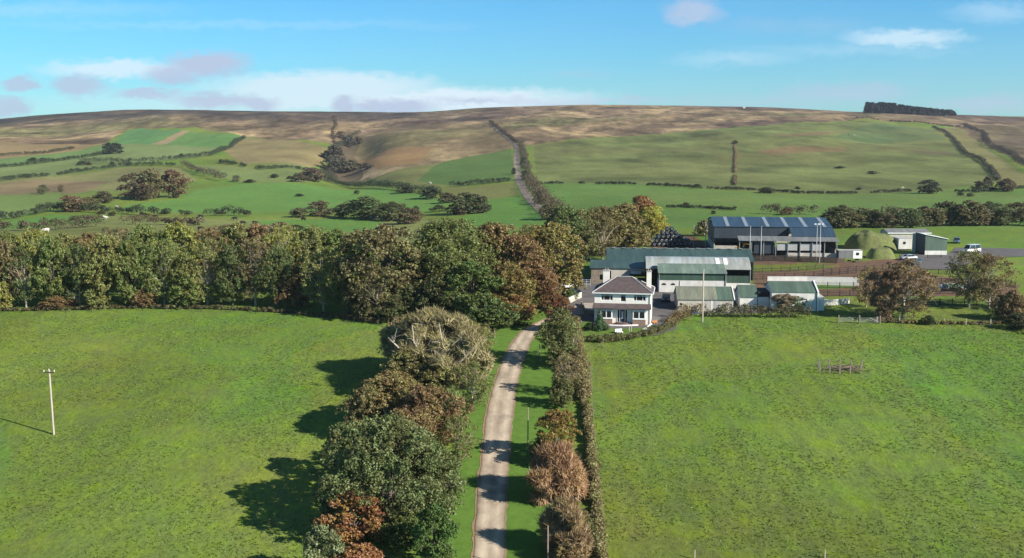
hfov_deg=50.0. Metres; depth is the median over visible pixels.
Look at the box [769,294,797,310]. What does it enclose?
bush
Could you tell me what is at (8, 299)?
bush
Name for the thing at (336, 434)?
tree
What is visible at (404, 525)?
bush
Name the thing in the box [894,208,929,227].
tree
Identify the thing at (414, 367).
tree
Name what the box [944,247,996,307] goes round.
tree
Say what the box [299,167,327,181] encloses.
bush
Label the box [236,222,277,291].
tree
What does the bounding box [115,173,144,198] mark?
tree
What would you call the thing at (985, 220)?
tree
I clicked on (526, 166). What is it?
hedge
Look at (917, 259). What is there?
parked car
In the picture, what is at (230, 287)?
tree
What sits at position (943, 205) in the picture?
tree
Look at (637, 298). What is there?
window
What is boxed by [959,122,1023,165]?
hedge
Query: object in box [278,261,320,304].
tree
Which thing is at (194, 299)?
bush
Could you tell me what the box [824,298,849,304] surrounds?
wall
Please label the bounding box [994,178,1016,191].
tree
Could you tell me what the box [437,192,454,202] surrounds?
bush
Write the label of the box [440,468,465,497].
bush
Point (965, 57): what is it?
sky
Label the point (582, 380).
hedge
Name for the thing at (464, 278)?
tree
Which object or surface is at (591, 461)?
hedge
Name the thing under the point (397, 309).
bush
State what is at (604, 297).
window
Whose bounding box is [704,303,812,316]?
hedge
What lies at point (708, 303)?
door
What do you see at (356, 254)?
tree
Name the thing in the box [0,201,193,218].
hedge
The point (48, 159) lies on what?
hedge
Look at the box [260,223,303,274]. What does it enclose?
tree
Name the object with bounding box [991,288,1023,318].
bush
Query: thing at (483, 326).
tree
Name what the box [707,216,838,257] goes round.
blue shed
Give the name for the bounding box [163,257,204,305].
tree
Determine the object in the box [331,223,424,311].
tree
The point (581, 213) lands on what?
tree
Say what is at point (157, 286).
tree
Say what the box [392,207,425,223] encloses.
tree
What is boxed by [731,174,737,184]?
hedge
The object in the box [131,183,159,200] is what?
tree
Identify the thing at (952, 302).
fence
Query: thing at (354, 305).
tree
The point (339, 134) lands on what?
bush
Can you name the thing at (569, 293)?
bush
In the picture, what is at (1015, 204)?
tree
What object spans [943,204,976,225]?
tree
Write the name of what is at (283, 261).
tree
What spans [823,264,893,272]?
fence
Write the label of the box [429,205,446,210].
bush
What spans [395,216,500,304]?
tree
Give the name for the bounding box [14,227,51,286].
tree
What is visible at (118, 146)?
tree
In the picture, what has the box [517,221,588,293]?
tree
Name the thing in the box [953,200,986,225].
tree
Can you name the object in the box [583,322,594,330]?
shrub
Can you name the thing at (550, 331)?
tree
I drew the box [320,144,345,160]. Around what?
bush
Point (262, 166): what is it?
hedge
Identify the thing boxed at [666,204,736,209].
hedge
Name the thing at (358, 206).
tree
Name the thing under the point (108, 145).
tree
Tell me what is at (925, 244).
workshop
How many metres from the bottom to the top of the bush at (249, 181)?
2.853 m
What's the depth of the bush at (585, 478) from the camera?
128.38 m
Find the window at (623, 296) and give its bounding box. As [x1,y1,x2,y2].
[620,294,625,301]
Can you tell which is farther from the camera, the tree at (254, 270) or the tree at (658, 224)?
the tree at (658, 224)
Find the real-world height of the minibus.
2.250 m
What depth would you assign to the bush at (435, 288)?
201.77 m
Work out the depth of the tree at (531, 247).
216.44 m
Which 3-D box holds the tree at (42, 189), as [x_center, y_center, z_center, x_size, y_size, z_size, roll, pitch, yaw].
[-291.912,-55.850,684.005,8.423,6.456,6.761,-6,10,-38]
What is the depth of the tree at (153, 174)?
640.11 m
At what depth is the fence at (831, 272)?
252.30 m
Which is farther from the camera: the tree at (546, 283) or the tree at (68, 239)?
the tree at (68, 239)
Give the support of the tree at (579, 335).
on the ground at (570, 147)
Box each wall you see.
[568,292,581,302]
[581,301,593,314]
[608,324,637,325]
[767,276,858,285]
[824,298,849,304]
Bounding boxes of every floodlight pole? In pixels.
[814,223,820,259]
[818,223,823,262]
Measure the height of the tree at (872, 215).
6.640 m
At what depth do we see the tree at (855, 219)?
367.16 m
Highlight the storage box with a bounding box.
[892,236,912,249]
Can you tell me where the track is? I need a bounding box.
[491,125,550,214]
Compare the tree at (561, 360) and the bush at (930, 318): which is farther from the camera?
the bush at (930, 318)
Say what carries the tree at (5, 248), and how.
on the ground at (570, 147)
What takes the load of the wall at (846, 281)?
on the ground at (570, 147)
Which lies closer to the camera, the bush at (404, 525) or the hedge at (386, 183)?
the bush at (404, 525)
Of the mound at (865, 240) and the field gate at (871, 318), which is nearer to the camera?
the field gate at (871, 318)
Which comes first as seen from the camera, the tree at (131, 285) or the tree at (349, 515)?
the tree at (349, 515)
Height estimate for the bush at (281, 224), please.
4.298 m
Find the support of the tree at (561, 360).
on the ground at (570, 147)
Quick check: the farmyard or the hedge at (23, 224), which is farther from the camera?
the hedge at (23, 224)
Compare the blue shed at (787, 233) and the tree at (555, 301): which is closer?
the tree at (555, 301)
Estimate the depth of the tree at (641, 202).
335.00 m
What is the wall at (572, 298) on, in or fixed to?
on the ground at (570, 147)
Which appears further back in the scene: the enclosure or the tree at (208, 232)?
the tree at (208, 232)
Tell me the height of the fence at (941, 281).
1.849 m
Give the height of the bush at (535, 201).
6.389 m
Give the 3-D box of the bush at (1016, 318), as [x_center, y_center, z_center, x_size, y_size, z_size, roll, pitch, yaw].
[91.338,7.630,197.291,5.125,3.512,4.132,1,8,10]
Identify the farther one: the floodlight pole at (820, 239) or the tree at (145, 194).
the tree at (145, 194)
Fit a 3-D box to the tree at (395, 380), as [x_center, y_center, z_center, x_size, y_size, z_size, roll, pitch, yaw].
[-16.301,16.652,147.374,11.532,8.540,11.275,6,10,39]
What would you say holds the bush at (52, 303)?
on the ground at (570, 147)
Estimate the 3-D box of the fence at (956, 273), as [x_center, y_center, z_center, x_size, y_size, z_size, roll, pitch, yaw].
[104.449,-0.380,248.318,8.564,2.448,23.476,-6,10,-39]
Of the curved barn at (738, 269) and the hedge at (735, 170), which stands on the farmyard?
the curved barn at (738, 269)
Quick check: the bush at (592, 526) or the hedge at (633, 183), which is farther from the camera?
the hedge at (633, 183)
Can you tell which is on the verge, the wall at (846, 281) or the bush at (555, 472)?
the bush at (555, 472)
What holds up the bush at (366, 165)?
on the ground at (570, 147)
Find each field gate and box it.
[838,315,859,322]
[859,316,880,323]
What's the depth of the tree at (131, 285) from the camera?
214.42 m
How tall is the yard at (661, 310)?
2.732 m
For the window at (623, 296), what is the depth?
201.32 m
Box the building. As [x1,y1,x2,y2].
[880,229,931,237]
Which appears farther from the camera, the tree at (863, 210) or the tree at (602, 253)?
the tree at (863, 210)
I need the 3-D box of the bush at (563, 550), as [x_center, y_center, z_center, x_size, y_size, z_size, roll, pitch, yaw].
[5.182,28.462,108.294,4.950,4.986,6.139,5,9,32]
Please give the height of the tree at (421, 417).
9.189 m
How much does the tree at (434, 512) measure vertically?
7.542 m
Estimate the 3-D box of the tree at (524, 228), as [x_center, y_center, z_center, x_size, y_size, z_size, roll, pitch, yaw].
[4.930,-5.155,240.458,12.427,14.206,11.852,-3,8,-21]
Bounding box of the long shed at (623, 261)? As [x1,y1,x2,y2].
[590,247,754,282]
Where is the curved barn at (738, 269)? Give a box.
[645,256,750,287]
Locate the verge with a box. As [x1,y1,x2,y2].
[411,308,564,557]
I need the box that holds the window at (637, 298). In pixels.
[633,295,645,301]
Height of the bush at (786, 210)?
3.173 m
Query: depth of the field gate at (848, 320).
202.43 m
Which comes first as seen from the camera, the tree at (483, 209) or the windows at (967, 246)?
the windows at (967, 246)
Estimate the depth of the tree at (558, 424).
137.75 m
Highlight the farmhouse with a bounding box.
[592,268,654,325]
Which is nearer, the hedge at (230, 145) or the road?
the road
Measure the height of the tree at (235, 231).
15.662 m
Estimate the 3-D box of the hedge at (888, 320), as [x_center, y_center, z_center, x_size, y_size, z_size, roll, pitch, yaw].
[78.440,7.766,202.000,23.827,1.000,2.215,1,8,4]
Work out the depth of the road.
140.43 m
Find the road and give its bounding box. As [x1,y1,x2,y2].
[474,315,571,557]
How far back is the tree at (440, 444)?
123.29 m
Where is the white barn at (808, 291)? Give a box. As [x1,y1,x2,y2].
[764,280,823,310]
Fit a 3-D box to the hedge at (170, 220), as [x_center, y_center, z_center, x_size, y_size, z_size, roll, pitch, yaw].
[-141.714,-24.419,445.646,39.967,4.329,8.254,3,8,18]
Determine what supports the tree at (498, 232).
on the ground at (570, 147)
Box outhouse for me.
[734,285,769,307]
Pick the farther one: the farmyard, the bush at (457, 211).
the bush at (457, 211)
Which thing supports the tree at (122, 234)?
on the ground at (570, 147)
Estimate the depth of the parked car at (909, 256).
274.85 m
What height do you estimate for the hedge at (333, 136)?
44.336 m
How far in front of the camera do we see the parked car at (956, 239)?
310.61 m
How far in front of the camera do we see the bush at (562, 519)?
114.42 m
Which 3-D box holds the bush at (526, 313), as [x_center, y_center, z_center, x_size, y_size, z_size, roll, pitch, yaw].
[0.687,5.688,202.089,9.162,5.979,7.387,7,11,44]
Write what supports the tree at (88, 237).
on the ground at (570, 147)
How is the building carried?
on the ground at (570, 147)
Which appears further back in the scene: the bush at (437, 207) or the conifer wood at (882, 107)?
the conifer wood at (882, 107)
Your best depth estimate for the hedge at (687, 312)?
204.05 m
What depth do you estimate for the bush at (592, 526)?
117.77 m
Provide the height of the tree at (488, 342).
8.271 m
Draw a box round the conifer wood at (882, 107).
[863,102,956,115]
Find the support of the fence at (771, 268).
on the ground at (570, 147)
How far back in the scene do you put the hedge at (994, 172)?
951.45 m
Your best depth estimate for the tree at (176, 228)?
227.72 m
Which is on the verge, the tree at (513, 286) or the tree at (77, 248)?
the tree at (513, 286)
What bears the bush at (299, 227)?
on the ground at (570, 147)
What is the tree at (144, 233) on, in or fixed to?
on the ground at (570, 147)
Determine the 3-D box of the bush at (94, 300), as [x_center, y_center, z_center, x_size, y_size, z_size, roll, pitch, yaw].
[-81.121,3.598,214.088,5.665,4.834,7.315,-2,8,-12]
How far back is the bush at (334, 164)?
1043.00 m
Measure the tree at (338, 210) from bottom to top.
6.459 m
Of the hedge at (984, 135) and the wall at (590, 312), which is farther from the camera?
the hedge at (984, 135)
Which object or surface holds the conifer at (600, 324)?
on the garden lawn at (603, 332)
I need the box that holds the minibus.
[962,244,980,251]
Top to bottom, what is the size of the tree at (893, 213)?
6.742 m
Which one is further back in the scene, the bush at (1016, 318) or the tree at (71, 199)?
the tree at (71, 199)
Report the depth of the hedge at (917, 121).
1521.57 m
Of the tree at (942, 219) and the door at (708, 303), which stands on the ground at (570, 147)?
the tree at (942, 219)
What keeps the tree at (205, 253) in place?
on the ground at (570, 147)
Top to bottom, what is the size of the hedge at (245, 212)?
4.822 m
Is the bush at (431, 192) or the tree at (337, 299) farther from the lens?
the bush at (431, 192)
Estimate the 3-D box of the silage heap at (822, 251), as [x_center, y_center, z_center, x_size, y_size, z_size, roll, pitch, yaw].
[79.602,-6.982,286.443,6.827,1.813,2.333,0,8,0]
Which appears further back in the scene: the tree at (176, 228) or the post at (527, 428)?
the tree at (176, 228)
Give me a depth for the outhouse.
214.93 m
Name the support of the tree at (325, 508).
on the ground at (570, 147)
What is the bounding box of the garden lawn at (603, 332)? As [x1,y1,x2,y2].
[581,321,642,341]
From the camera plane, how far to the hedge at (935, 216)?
377.69 m
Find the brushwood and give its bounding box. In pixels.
[823,364,869,371]
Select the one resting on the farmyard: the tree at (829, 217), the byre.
the byre
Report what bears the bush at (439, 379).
on the ground at (570, 147)
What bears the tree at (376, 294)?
on the ground at (570, 147)
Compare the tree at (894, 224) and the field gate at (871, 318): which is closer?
the field gate at (871, 318)
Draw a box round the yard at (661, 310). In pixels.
[562,277,677,334]
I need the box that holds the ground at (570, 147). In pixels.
[0,105,1023,557]
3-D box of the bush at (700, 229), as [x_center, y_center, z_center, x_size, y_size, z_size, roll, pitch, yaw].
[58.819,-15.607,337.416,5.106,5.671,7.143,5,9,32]
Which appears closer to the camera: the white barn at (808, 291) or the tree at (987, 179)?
the white barn at (808, 291)
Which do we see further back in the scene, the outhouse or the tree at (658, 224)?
the tree at (658, 224)
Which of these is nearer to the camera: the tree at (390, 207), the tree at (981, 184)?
the tree at (390, 207)
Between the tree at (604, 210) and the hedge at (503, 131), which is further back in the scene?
the hedge at (503, 131)
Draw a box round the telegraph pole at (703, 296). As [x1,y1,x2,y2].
[702,269,703,321]
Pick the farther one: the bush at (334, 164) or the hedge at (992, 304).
the bush at (334, 164)
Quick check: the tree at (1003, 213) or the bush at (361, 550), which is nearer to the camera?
the bush at (361, 550)
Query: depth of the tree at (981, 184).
605.64 m
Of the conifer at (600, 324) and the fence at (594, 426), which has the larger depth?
the conifer at (600, 324)
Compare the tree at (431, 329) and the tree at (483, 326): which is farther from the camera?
the tree at (483, 326)
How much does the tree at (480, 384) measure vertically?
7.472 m
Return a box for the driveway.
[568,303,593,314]
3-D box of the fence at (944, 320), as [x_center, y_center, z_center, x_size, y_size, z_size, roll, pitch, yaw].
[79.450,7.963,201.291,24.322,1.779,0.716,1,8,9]
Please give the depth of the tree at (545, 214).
419.89 m
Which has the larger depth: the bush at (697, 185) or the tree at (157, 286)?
the bush at (697, 185)
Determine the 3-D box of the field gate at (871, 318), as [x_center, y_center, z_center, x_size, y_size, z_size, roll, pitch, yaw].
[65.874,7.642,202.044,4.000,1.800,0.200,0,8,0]
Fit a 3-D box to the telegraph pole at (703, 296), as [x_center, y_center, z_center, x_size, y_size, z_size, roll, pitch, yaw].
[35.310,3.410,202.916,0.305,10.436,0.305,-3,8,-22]
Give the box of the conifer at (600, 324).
[593,310,607,331]
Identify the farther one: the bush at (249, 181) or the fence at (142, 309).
the bush at (249, 181)
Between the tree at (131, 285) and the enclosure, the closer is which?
the enclosure
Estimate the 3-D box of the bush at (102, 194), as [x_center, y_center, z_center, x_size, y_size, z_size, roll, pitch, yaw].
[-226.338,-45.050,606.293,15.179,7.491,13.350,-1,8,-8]
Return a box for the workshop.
[912,232,946,254]
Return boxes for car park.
[900,248,1023,268]
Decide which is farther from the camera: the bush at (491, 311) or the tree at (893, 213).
the tree at (893, 213)
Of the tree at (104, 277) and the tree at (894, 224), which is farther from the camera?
the tree at (894, 224)
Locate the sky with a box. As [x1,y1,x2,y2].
[0,0,1023,118]
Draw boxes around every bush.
[0,280,15,309]
[37,295,78,309]
[82,286,112,306]
[91,191,114,202]
[129,288,160,306]
[166,273,214,309]
[218,224,247,230]
[243,179,256,182]
[265,222,293,232]
[272,272,310,308]
[289,174,311,181]
[289,207,308,217]
[289,224,304,230]
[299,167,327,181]
[301,523,347,557]
[313,157,342,170]
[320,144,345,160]
[331,542,383,557]
[336,131,349,137]
[339,160,361,170]
[341,136,356,146]
[353,136,362,143]
[358,163,373,168]
[360,503,392,541]
[378,295,408,322]
[379,508,424,551]
[394,184,415,192]
[395,283,428,316]
[406,364,459,401]
[414,274,463,314]
[417,186,441,198]
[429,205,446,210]
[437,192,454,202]
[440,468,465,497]
[446,207,466,214]
[461,294,521,328]
[495,295,539,325]
[519,438,596,507]
[527,435,551,463]
[532,192,544,203]
[534,494,596,557]
[546,374,575,407]
[550,541,585,557]
[563,288,579,299]
[575,454,592,491]
[582,510,598,540]
[690,184,702,188]
[692,220,707,235]
[758,187,778,192]
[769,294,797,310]
[780,208,794,214]
[789,296,807,309]
[921,315,935,324]
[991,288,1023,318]
[1005,312,1023,329]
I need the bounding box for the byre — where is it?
[673,286,734,311]
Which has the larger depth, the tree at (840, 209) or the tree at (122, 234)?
the tree at (840, 209)
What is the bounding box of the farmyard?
[656,281,772,313]
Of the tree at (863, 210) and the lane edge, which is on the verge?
the lane edge
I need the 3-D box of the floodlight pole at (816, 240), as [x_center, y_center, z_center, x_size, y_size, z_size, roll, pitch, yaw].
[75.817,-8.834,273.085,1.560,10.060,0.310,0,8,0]
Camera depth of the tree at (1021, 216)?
379.56 m
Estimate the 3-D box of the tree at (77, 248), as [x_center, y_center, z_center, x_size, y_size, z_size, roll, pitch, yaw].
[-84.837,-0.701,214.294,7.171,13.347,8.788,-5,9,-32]
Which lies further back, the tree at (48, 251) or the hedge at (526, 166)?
the hedge at (526, 166)
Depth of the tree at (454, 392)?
144.52 m
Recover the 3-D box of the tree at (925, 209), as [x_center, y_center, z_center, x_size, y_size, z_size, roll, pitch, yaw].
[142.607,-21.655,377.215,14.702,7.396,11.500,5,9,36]
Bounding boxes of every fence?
[3,306,378,324]
[590,341,606,551]
[692,241,738,245]
[751,267,856,279]
[753,254,835,262]
[762,264,823,271]
[819,290,862,295]
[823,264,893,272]
[876,317,1008,325]
[898,298,977,305]
[916,269,1015,287]
[927,288,987,293]
[928,278,964,283]
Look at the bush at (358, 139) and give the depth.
1360.53 m
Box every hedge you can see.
[0,146,73,155]
[0,151,103,166]
[0,161,175,179]
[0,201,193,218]
[0,213,105,229]
[0,304,380,322]
[78,134,244,161]
[118,213,204,223]
[179,159,229,179]
[202,204,251,214]
[218,159,327,173]
[295,172,441,189]
[324,130,360,179]
[330,115,338,143]
[449,177,510,185]
[489,120,518,142]
[517,139,538,180]
[524,174,571,211]
[539,180,692,187]
[571,315,592,396]
[578,356,608,557]
[583,319,675,342]
[662,303,707,326]
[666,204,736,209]
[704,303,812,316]
[707,186,928,193]
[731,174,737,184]
[732,143,737,172]
[760,202,818,212]
[817,201,1023,223]
[855,116,960,126]
[872,318,1003,324]
[931,126,1001,179]
[954,185,1023,191]
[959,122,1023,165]
[984,297,1023,329]
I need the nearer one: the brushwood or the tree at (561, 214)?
the brushwood
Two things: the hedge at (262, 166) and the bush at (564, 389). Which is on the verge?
the bush at (564, 389)
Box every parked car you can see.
[560,287,580,294]
[661,293,670,301]
[899,254,917,259]
[911,258,922,264]
[953,237,959,243]
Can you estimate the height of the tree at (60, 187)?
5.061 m
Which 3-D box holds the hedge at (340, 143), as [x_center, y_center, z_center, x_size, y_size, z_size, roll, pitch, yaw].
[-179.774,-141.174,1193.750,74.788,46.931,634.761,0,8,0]
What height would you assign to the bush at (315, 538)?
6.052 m
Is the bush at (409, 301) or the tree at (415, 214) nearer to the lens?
the bush at (409, 301)
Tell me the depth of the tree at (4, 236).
225.82 m
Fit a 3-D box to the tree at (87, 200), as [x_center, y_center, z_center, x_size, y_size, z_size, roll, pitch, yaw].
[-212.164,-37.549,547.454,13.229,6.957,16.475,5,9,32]
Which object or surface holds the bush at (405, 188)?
on the ground at (570, 147)
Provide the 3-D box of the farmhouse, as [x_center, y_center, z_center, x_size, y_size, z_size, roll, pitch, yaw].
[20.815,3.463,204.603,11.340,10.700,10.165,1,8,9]
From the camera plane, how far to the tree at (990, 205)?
385.88 m
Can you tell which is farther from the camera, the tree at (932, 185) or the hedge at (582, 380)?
the tree at (932, 185)
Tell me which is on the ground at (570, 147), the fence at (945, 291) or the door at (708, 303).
the fence at (945, 291)
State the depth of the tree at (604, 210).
283.90 m
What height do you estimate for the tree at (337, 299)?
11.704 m
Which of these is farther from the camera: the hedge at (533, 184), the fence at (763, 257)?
the hedge at (533, 184)
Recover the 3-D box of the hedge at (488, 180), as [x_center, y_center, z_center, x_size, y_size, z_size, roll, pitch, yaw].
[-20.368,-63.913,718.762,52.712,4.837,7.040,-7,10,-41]
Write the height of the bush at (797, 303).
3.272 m
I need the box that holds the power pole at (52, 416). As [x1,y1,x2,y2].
[43,369,54,434]
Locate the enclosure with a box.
[818,358,862,373]
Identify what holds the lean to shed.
on the farmyard
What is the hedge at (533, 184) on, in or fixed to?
on the ground at (570, 147)
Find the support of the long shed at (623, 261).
on the ground at (570, 147)
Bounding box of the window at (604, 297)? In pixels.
[601,294,612,300]
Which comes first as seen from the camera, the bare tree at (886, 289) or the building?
the bare tree at (886, 289)
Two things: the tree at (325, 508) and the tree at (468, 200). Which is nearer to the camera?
the tree at (325, 508)
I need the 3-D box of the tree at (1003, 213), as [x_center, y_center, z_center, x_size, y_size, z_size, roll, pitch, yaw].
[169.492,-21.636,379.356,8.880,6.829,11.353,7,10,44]
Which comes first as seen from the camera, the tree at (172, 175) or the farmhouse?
the farmhouse
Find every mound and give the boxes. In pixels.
[843,230,897,250]
[865,247,895,258]
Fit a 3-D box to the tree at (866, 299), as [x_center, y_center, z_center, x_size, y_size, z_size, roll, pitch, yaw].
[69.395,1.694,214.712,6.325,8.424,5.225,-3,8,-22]
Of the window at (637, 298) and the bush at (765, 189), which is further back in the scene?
the bush at (765, 189)
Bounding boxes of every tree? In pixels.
[0,230,34,292]
[0,239,24,307]
[2,246,47,306]
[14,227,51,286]
[27,236,74,301]
[36,184,50,193]
[51,232,81,292]
[57,185,64,191]
[57,242,98,305]
[58,194,85,211]
[65,231,101,292]
[71,233,129,304]
[78,197,100,209]
[93,226,135,292]
[101,142,114,153]
[106,142,124,153]
[106,238,162,305]
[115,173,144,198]
[126,223,168,286]
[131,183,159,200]
[132,237,188,304]
[137,168,165,198]
[150,220,211,290]
[154,169,193,197]
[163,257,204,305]
[178,238,235,304]
[184,226,230,292]
[211,222,255,291]
[211,244,250,305]
[229,236,277,305]
[232,175,240,181]
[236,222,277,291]
[253,244,293,305]
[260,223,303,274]
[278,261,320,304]
[284,225,345,275]
[297,243,340,311]
[306,200,333,215]
[311,480,353,526]
[313,228,360,292]
[313,490,385,548]
[315,412,466,534]
[316,420,383,483]
[327,203,354,216]
[327,259,363,314]
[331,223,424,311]
[331,252,379,315]
[334,383,394,436]
[342,196,384,218]
[345,238,380,268]
[347,263,396,318]
[357,370,425,414]
[375,201,403,220]
[376,305,495,387]
[376,314,406,364]
[377,344,450,391]
[383,407,438,476]
[384,239,450,305]
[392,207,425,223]
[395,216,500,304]
[395,383,475,443]
[409,439,457,510]
[410,503,460,557]
[435,384,469,434]
[436,414,480,466]
[441,259,507,318]
[445,192,486,213]
[446,321,495,356]
[447,360,496,406]
[462,320,496,346]
[465,220,530,284]
[473,196,491,212]
[474,261,539,305]
[488,234,553,292]
[512,224,563,269]
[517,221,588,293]
[523,268,563,308]
[533,307,580,366]
[534,408,582,444]
[537,203,555,218]
[538,293,574,322]
[540,204,595,261]
[550,352,587,387]
[562,325,584,357]
[566,206,609,260]
[581,213,624,259]
[583,205,629,247]
[595,202,652,247]
[623,195,655,228]
[638,205,671,237]
[820,214,839,227]
[823,204,855,228]
[840,211,866,227]
[851,267,878,306]
[855,207,874,226]
[861,209,893,227]
[861,266,909,318]
[868,213,899,227]
[871,257,940,318]
[881,206,904,223]
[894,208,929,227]
[908,205,947,225]
[917,179,942,193]
[932,200,963,224]
[932,208,952,225]
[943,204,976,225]
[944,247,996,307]
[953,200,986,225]
[966,251,1022,308]
[970,181,988,189]
[971,204,995,225]
[983,176,994,188]
[984,201,1002,223]
[990,207,1016,225]
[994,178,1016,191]
[1000,202,1023,221]
[1011,206,1023,225]
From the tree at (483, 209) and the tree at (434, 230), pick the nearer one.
the tree at (434, 230)
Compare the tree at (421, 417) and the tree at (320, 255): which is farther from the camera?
the tree at (320, 255)
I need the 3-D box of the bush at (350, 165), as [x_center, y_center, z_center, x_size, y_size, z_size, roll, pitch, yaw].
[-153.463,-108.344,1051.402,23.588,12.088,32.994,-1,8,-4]
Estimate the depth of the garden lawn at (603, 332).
196.18 m
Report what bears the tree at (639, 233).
on the ground at (570, 147)
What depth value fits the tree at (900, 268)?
203.50 m
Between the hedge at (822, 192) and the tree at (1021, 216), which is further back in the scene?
the hedge at (822, 192)
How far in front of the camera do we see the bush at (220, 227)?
390.76 m
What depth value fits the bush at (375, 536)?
118.21 m
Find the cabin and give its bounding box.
[837,249,862,257]
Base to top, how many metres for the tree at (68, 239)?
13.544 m
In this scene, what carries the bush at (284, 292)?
on the ground at (570, 147)
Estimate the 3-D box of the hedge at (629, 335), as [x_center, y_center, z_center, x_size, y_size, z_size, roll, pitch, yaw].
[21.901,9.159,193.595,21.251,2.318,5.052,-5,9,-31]
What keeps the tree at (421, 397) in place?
on the ground at (570, 147)
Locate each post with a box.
[527,407,528,450]
[547,526,548,557]
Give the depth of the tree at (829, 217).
367.87 m
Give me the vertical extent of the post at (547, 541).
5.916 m
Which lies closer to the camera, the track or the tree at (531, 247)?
the tree at (531, 247)
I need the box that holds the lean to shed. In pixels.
[657,263,726,291]
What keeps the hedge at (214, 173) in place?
on the ground at (570, 147)
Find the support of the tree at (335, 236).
on the ground at (570, 147)
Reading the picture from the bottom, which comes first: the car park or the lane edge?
the lane edge
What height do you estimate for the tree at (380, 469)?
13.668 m
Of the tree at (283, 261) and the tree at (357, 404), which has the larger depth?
the tree at (283, 261)
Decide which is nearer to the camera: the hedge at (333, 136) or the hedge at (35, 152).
the hedge at (35, 152)
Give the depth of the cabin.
278.96 m
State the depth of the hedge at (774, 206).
437.33 m
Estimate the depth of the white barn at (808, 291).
212.42 m
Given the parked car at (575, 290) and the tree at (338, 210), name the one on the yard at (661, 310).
the parked car at (575, 290)
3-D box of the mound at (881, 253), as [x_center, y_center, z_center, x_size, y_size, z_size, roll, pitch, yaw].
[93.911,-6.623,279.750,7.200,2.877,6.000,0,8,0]
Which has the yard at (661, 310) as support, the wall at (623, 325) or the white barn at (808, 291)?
the wall at (623, 325)
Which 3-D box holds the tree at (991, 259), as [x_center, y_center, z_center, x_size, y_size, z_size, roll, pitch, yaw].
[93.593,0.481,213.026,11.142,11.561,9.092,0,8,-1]
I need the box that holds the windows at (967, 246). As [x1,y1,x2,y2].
[965,245,980,248]
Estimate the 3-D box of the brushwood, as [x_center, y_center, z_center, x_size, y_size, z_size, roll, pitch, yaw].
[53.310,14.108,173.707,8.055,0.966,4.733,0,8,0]
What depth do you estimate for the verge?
140.57 m
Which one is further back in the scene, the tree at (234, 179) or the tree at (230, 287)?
the tree at (234, 179)
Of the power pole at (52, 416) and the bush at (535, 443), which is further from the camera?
the power pole at (52, 416)
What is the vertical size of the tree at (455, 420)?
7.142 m
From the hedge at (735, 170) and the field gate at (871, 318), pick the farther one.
the hedge at (735, 170)
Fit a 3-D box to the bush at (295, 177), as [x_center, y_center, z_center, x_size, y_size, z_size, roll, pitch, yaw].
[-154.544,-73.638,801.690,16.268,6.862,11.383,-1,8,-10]
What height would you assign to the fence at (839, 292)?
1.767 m
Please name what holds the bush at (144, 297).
on the ground at (570, 147)
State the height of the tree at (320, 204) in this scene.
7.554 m
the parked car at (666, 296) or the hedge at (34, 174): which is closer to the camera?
the parked car at (666, 296)
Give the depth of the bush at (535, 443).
136.85 m
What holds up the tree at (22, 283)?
on the ground at (570, 147)
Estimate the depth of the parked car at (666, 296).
220.21 m
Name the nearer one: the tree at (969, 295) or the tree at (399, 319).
the tree at (399, 319)
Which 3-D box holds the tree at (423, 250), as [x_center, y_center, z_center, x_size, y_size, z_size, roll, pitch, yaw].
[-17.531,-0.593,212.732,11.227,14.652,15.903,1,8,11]
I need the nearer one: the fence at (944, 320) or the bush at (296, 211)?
the fence at (944, 320)
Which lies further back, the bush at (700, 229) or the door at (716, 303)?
the bush at (700, 229)
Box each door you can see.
[706,301,710,310]
[714,301,719,311]
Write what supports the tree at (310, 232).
on the ground at (570, 147)
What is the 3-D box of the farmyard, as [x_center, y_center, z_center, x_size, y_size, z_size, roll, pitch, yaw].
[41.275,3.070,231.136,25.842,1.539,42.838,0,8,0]
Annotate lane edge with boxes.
[471,317,547,557]
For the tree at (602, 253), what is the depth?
274.94 m
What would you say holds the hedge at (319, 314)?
on the ground at (570, 147)
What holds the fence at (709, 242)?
on the ground at (570, 147)

